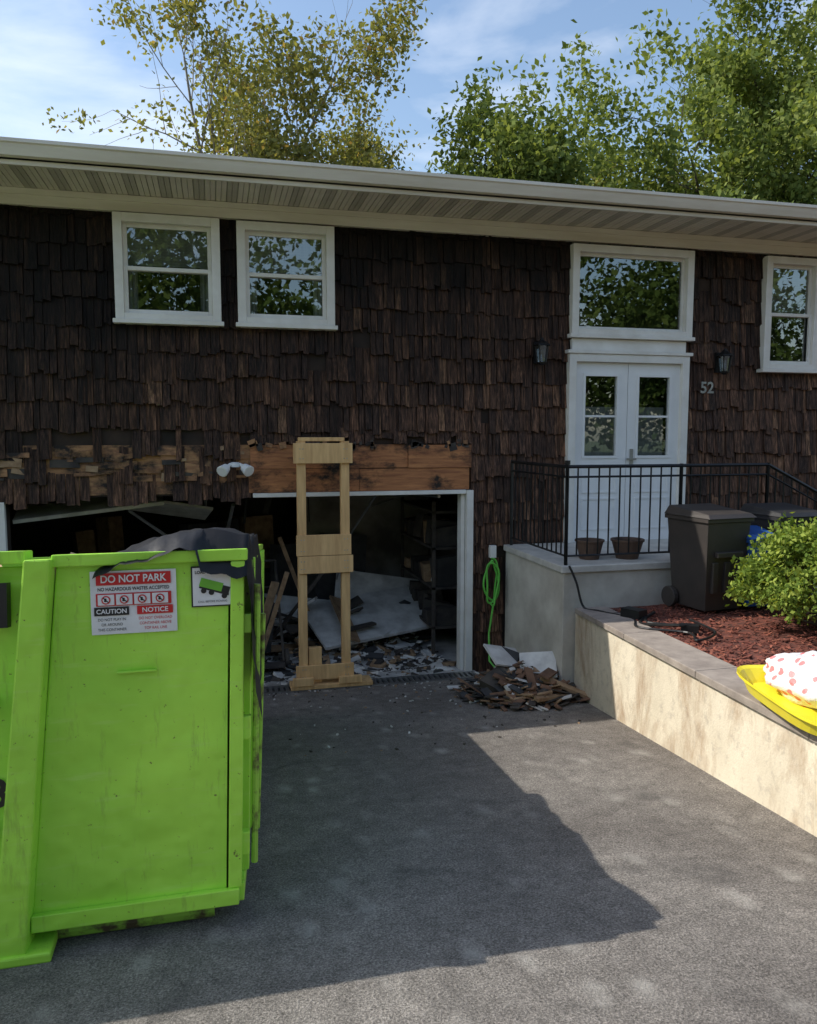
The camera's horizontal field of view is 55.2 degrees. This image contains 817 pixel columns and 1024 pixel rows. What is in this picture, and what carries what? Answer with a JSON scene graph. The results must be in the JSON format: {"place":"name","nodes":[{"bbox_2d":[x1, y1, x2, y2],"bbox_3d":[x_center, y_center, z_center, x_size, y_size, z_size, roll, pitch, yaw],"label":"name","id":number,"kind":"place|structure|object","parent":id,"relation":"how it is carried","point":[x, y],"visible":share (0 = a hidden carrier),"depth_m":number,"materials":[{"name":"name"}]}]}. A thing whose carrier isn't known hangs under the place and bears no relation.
{"place":"outdoors","nodes":[
{"label":"outdoors","id":0,"kind":"place"},
{"bbox_2d":[0,671,816,1023],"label":"driveway","id":1,"kind":"structure","parent":0,"point":[592,867],"depth_m":3.47,"materials":[{"name":"grey asphalt"}]},
{"bbox_2d":[0,527,265,968],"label":"roll off dumpster","id":2,"kind":"object","parent":1,"relation":"on","point":[131,699],"visible":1,"depth_m":3.12,"materials":[{"name":"green metal"}]},
{"bbox_2d":[33,562,229,913],"bbox_3d":[-1.095,0.925,3.156,0.843,1.465,0.050,-1,6,-14],"label":"end door panel","id":3,"kind":"structure","parent":2,"relation":"in","point":[134,804],"depth_m":3.13,"materials":[{"name":"green metal"}]},
{"bbox_2d":[264,666,479,694],"bbox_3d":[-1.589,1.925,8.463,4.900,0.096,0.550,-1,6,-14],"label":"trench drain","id":4,"kind":"object","parent":1,"relation":"on","point":[394,677],"visible":0.28,"depth_m":8.73,"materials":[{"name":"grey metal"}]},
{"bbox_2d":[289,437,372,690],"bbox_3d":[-0.836,0.545,8.325,0.880,2.670,0.240,-1,6,-14],"label":"timber shoring","id":5,"kind":"object","parent":4,"relation":"on","point":[313,671],"visible":1,"depth_m":8.26,"materials":[{"name":"brown wood"}]},
{"bbox_2d":[269,680,580,755],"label":"driveway litter","id":6,"kind":"object","parent":1,"relation":"on","point":[337,734],"visible":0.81,"depth_m":7.57,"materials":[{"name":"paint"}]},
{"bbox_2d":[447,644,589,711],"bbox_3d":[1.120,1.650,7.802,1.340,0.587,1.670,-1,6,-14],"label":"debris pile","id":7,"kind":"object","parent":1,"relation":"on","point":[518,680],"visible":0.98,"depth_m":7.52,"materials":[{"name":"brown wood"}]},
{"bbox_2d":[0,0,816,188],"label":"sky","id":8,"kind":"structure","parent":0,"point":[52,54],"materials":[{"name":"blue"}]},
{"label":"ground","id":9,"kind":"structure","parent":0,"visible":0},
{"bbox_2d":[9,494,457,677],"bbox_3d":[-2.703,0.464,11.355,7.000,2.500,5.850,-1,6,-14],"label":"garage interior","id":10,"kind":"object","parent":9,"relation":"on","point":[379,526],"visible":0.01,"depth_m":11.92,"materials":[{"name":"black"}]},
{"bbox_2d":[12,494,440,649],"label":"fallen garage door","id":11,"kind":"structure","parent":10,"relation":"attached to","point":[382,597],"depth_m":10.08,"materials":[{"name":"white painted steel"},{"name":"galvanised steel"}]},
{"bbox_2d":[12,494,440,649],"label":"door panels","id":12,"kind":"structure","parent":11,"relation":"in","point":[381,595],"depth_m":10.08,"materials":[{"name":"paint"}]},
{"bbox_2d":[264,559,289,668],"bbox_3d":[-1.690,1.230,9.206,0.526,1.256,0.664,-1,6,-14],"label":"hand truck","id":13,"kind":"object","parent":10,"relation":"in","point":[279,664],"visible":0.47,"depth_m":9.21,"materials":[{"name":"black metal"}]},
{"bbox_2d":[401,497,456,653],"bbox_3d":[0.328,0.758,10.564,0.513,1.950,1.700,-1,6,-14],"label":"storage shelf","id":14,"kind":"object","parent":10,"relation":"on","point":[433,574],"visible":0.83,"depth_m":9.95,"materials":[{"name":"metal"}]},
{"bbox_2d":[42,0,436,168],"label":"sparse tree","id":15,"kind":"object","parent":9,"relation":"on","point":[267,138],"visible":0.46,"depth_m":19.87,"materials":[{"name":"green plant"}]},
{"bbox_2d":[50,497,456,684],"bbox_3d":[-2.294,0.657,10.517,5.064,2.458,4.532,-1,6,-14],"label":"interior debris","id":16,"kind":"object","parent":9,"relation":"on","point":[106,536],"visible":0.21,"depth_m":10.26,"materials":[{"name":"paint"}]},
{"bbox_2d":[279,71,411,169],"bbox_3d":[-2.306,-6.562,24.281,5.907,13.974,3.901,-4,7,-33],"label":"sparse tree","id":17,"kind":"object","parent":9,"relation":"on","point":[359,134],"visible":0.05,"depth_m":24.23,"materials":[{"name":"green plant"}]},
{"bbox_2d":[5,207,709,666],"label":"front wall","id":18,"kind":"structure","parent":9,"relation":"on","point":[109,435],"depth_m":8.18,"materials":[{"name":"brown wood"}]},
{"bbox_2d":[112,211,223,326],"bbox_3d":[-2.425,-2.433,7.881,1.075,1.075,0.145,-1,6,-14],"label":"frame","id":19,"kind":"object","parent":18,"relation":"attached to","point":[122,222],"visible":1,"depth_m":7.85,"materials":[{"name":"white wood"}]},
{"bbox_2d":[127,228,208,311],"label":"window panes","id":20,"kind":"object","parent":19,"relation":"attached to","point":[161,240],"visible":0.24,"depth_m":7.97,"materials":[{"name":"clear glass"}]},
{"bbox_2d":[0,439,468,482],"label":"splintered sheathing","id":21,"kind":"object","parent":18,"relation":"attached to","point":[168,457],"visible":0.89,"depth_m":7.99,"materials":[{"name":"brown wood"}]},
{"bbox_2d":[0,444,470,496],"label":"garage header","id":22,"kind":"object","parent":18,"relation":"attached to","point":[274,466],"visible":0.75,"depth_m":8.52},
{"bbox_2d":[0,489,473,670],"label":"garage door frame","id":23,"kind":"object","parent":18,"relation":"attached to","point":[465,542],"visible":0.68,"depth_m":8.97,"materials":[{"name":"white wood"}]},
{"bbox_2d":[236,220,337,330],"bbox_3d":[-1.277,-2.456,8.166,1.055,1.065,0.145,-1,6,-14],"label":"frame","id":24,"kind":"object","parent":18,"relation":"attached to","point":[245,230],"visible":1,"depth_m":8.14,"materials":[{"name":"white wood"}]},
{"bbox_2d":[249,236,322,315],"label":"window panes","id":25,"kind":"object","parent":24,"relation":"attached to","point":[313,247],"visible":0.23,"depth_m":8.27,"materials":[{"name":"clear glass"}]},
{"bbox_2d":[0,186,816,257],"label":"frieze board","id":26,"kind":"object","parent":18,"relation":"attached to","point":[56,199],"visible":1,"depth_m":8.34,"materials":[{"name":"beige wood"}]},
{"bbox_2d":[0,204,816,671],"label":"cedar shakes","id":27,"kind":"object","parent":18,"relation":"attached to","point":[490,310],"visible":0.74,"depth_m":8.52,"materials":[{"name":"brown wood"}]},
{"bbox_2d":[217,462,253,476],"bbox_3d":[-1.793,-0.439,8.099,0.280,0.146,0.286,3,7,32],"label":"flood light","id":28,"kind":"object","parent":27,"relation":"attached to","point":[223,470],"visible":1,"depth_m":8.09,"materials":[{"name":"white plastic"}]},
{"bbox_2d":[483,558,499,666],"bbox_3d":[1.078,1.185,8.718,0.203,1.283,0.716,-2,6,-23],"label":"garden hose","id":29,"kind":"object","parent":27,"relation":"attached to","point":[497,581],"visible":0.98,"depth_m":8.97,"materials":[{"name":"green rubber"}]},
{"bbox_2d":[489,545,495,557],"bbox_3d":[0.968,0.454,8.999,0.070,0.140,0.065,-1,6,-14],"label":"outlet box","id":30,"kind":"object","parent":27,"relation":"attached to","point":[492,551],"visible":1,"depth_m":8.97,"materials":[{"name":"grey plastic"}]},
{"bbox_2d":[533,337,549,364],"bbox_3d":[1.503,-1.817,8.843,0.200,0.310,0.235,-1,6,-14],"label":"wall lantern","id":31,"kind":"object","parent":27,"relation":"attached to","point":[538,354],"depth_m":8.87,"materials":[{"name":"black metal"}]},
{"bbox_2d":[701,382,713,392],"bbox_3d":[3.623,-1.509,9.471,0.182,0.141,0.001,-1,6,-14],"label":"house number","id":32,"kind":"object","parent":27,"relation":"attached to","point":[704,387],"visible":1,"depth_m":9.47,"materials":[{"name":"silver metal"}]},
{"bbox_2d":[714,348,733,374],"bbox_3d":[3.802,-1.813,9.419,0.200,0.310,0.235,-1,6,-14],"label":"wall lantern","id":33,"kind":"object","parent":27,"relation":"attached to","point":[722,356],"depth_m":9.44,"materials":[{"name":"black metal"}]},
{"bbox_2d":[563,338,692,542],"bbox_3d":[2.599,-0.839,9.299,1.620,2.375,0.140,-1,6,-14],"label":"door frame","id":34,"kind":"structure","parent":18,"relation":"attached to","point":[623,351],"depth_m":9.16,"materials":[{"name":"white wood"}]},
{"bbox_2d":[573,362,679,541],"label":"door leaves","id":35,"kind":"object","parent":34,"relation":"attached to","point":[626,415],"visible":0.77,"depth_m":9.32,"materials":[{"name":"white wood"}]},
{"bbox_2d":[567,243,694,341],"bbox_3d":[2.619,-2.548,9.133,1.610,1.050,0.145,-1,6,-14],"label":"frame","id":36,"kind":"object","parent":18,"relation":"attached to","point":[686,259],"visible":1,"depth_m":9.11,"materials":[{"name":"white wood"}]},
{"bbox_2d":[756,256,816,373],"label":"frame","id":37,"kind":"object","parent":18,"relation":"attached to","point":[809,365],"visible":1,"depth_m":9.64,"materials":[{"name":"white wood"}]},
{"bbox_2d":[772,268,807,313],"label":"window panes","id":38,"kind":"object","parent":18,"relation":"attached to","point":[787,281],"depth_m":9.78,"materials":[{"name":"clear glass"}]},
{"bbox_2d":[288,378,667,538],"bbox_3d":[-1.950,-1.008,12.950,21.500,5.200,8.855,-1,6,-14],"label":"side and rear walls","id":39,"kind":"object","parent":9,"relation":"on","point":[659,392],"depth_m":19.20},
{"bbox_2d":[137,237,200,311],"bbox_3d":[-2.662,-2.446,8.838,0.955,1.306,0.020,-1,6,-14],"label":"room","id":40,"kind":"object","parent":39,"relation":"attached to","point":[169,291],"visible":0.14,"depth_m":8.81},
{"bbox_2d":[257,242,312,315],"bbox_3d":[-1.514,-2.469,9.123,0.935,1.296,0.020,-1,6,-14],"label":"room","id":41,"kind":"object","parent":39,"relation":"attached to","point":[285,296],"visible":0.14,"depth_m":9.12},
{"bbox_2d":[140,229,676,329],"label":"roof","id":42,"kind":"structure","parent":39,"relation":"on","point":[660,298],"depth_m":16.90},
{"bbox_2d":[0,157,813,221],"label":"soffit backing","id":43,"kind":"object","parent":42,"relation":"attached to","point":[293,188],"visible":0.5,"depth_m":7.55,"materials":[{"name":"grey"}]},
{"bbox_2d":[0,164,816,242],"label":"soffit panels","id":44,"kind":"object","parent":43,"relation":"attached to","point":[482,210],"visible":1,"depth_m":8.02,"materials":[{"name":"beige metal"}]},
{"bbox_2d":[0,136,816,226],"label":"fascia and gutter","id":45,"kind":"structure","parent":43,"relation":"on","point":[104,155],"depth_m":7.47,"materials":[{"name":"white metal"}]},
{"bbox_2d":[579,262,645,327],"bbox_3d":[2.381,-2.562,10.090,1.490,1.280,0.020,-1,6,-14],"label":"room","id":46,"kind":"object","parent":39,"relation":"attached to","point":[612,295],"visible":0.43,"depth_m":10.12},
{"bbox_2d":[584,376,662,455],"bbox_3d":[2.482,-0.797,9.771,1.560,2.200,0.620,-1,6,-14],"label":"glass pane","id":47,"kind":"structure","parent":39,"relation":"attached to","point":[599,400],"depth_m":9.55,"materials":[{"name":"clear glass"}]},
{"bbox_2d":[770,273,807,361],"bbox_3d":[4.846,-2.450,10.718,1.450,1.626,0.020,-1,6,-14],"label":"room","id":48,"kind":"object","parent":39,"relation":"attached to","point":[788,338],"visible":0.07,"depth_m":10.82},
{"bbox_2d":[384,54,621,185],"bbox_3d":[1.387,-5.779,22.895,9.926,12.736,6.172,4,7,32],"label":"leafy tree","id":49,"kind":"object","parent":9,"relation":"on","point":[506,139],"visible":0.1,"depth_m":19.66,"materials":[{"name":"green plant"}]},
{"bbox_2d":[425,132,594,182],"bbox_3d":[3.443,-6.346,26.498,7.681,13.149,6.874,-3,6,-28],"label":"leafy tree","id":50,"kind":"object","parent":9,"relation":"on","point":[467,164],"visible":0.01,"depth_m":25.85,"materials":[{"name":"green plant"}]},
{"bbox_2d":[556,145,623,186],"bbox_3d":[1.870,-6.210,30.841,17.217,12.183,12.599,3,6,25],"label":"leafy tree","id":51,"kind":"object","parent":9,"relation":"on","point":[597,181],"depth_m":24.10,"materials":[{"name":"green plant"}]},
{"bbox_2d":[503,539,816,682],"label":"front porch","id":52,"kind":"object","parent":9,"relation":"on","point":[542,601],"visible":0.17,"depth_m":7.85,"materials":[{"name":"concrete"}]},
{"bbox_2d":[575,537,604,559],"bbox_3d":[1.856,0.380,8.010,0.302,0.200,0.298,-1,6,-14],"label":"planter","id":53,"kind":"object","parent":52,"relation":"on","point":[592,545],"visible":0.91,"depth_m":7.92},
{"bbox_2d":[610,537,644,559],"bbox_3d":[2.256,0.376,8.058,0.346,0.200,0.340,-1,6,-14],"label":"planter","id":54,"kind":"object","parent":52,"relation":"on","point":[623,545],"visible":0.88,"depth_m":7.95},
{"bbox_2d":[510,460,816,564],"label":"porch railing","id":55,"kind":"object","parent":52,"relation":"on","point":[680,475],"visible":0.75,"depth_m":7.87,"materials":[{"name":"black metal"}]},
{"bbox_2d":[536,8,816,202],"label":"leafy tree","id":56,"kind":"object","parent":9,"relation":"on","point":[741,160],"visible":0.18,"depth_m":21.86,"materials":[{"name":"green plant"}]},
{"bbox_2d":[574,606,816,836],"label":"retaining wall","id":57,"kind":"structure","parent":9,"relation":"on","point":[708,713],"depth_m":5.30,"materials":[{"name":"paint"}]},
{"bbox_2d":[568,566,716,641],"bbox_3d":[2.089,0.790,6.889,0.578,0.427,1.689,-3,6,-28],"label":"power cable","id":58,"kind":"object","parent":57,"relation":"on","point":[639,614],"visible":0.98,"depth_m":6.68,"materials":[{"name":"rubber"},{"name":"plastic"},{"name":"copper"}]},
{"bbox_2d":[603,0,816,204],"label":"leafy tree","id":59,"kind":"object","parent":9,"relation":"on","point":[763,90],"visible":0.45,"depth_m":23.65,"materials":[{"name":"green plant"}]},
{"bbox_2d":[610,602,816,667],"bbox_3d":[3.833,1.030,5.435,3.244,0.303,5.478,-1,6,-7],"label":"mulch chips","id":60,"kind":"object","parent":9,"relation":"on","point":[693,643],"visible":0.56,"depth_m":6.40,"materials":[{"name":"red wood"}]},
{"bbox_2d":[661,503,756,611],"bbox_3d":[2.859,0.436,7.499,0.556,0.989,0.671,-2,6,-21],"label":"trash bin","id":61,"kind":"object","parent":60,"relation":"on","point":[707,541],"visible":0.91,"depth_m":7.29,"materials":[{"name":"black plastic"}]},
{"bbox_2d":[740,525,772,606],"bbox_3d":[3.287,0.527,7.491,0.334,0.769,0.451,-1,6,-8],"label":"recycling bin","id":62,"kind":"object","parent":60,"relation":"on","point":[755,531],"visible":0.13,"depth_m":7.33,"materials":[{"name":"blue plastic"}]},
{"bbox_2d":[723,510,816,624],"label":"boxwood shrub","id":63,"kind":"object","parent":60,"relation":"on","point":[790,555],"visible":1,"depth_m":6.33,"materials":[{"name":"green plant"}]},
{"bbox_2d":[737,665,816,735],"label":"yellow sled","id":64,"kind":"object","parent":60,"relation":"on","point":[752,677],"visible":0.69,"depth_m":4.28,"materials":[{"name":"plastic"}]},
{"bbox_2d":[763,650,816,708],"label":"spotted bag","id":65,"kind":"object","parent":64,"relation":"on","point":[791,677],"visible":1,"depth_m":4.28,"materials":[{"name":"white plastic"}]},
{"bbox_2d":[740,502,816,599],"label":"trash bin","id":66,"kind":"object","parent":60,"relation":"on","point":[765,513],"visible":0.3,"depth_m":7.56,"materials":[{"name":"plastic"}]},
{"bbox_2d":[638,161,797,197],"bbox_3d":[9.003,-7.928,35.349,17.869,14.582,18.155,-1,6,-14],"label":"leafy tree","id":67,"kind":"object","parent":9,"relation":"on","point":[659,176],"depth_m":28.20,"materials":[{"name":"green plant"}]}
]}

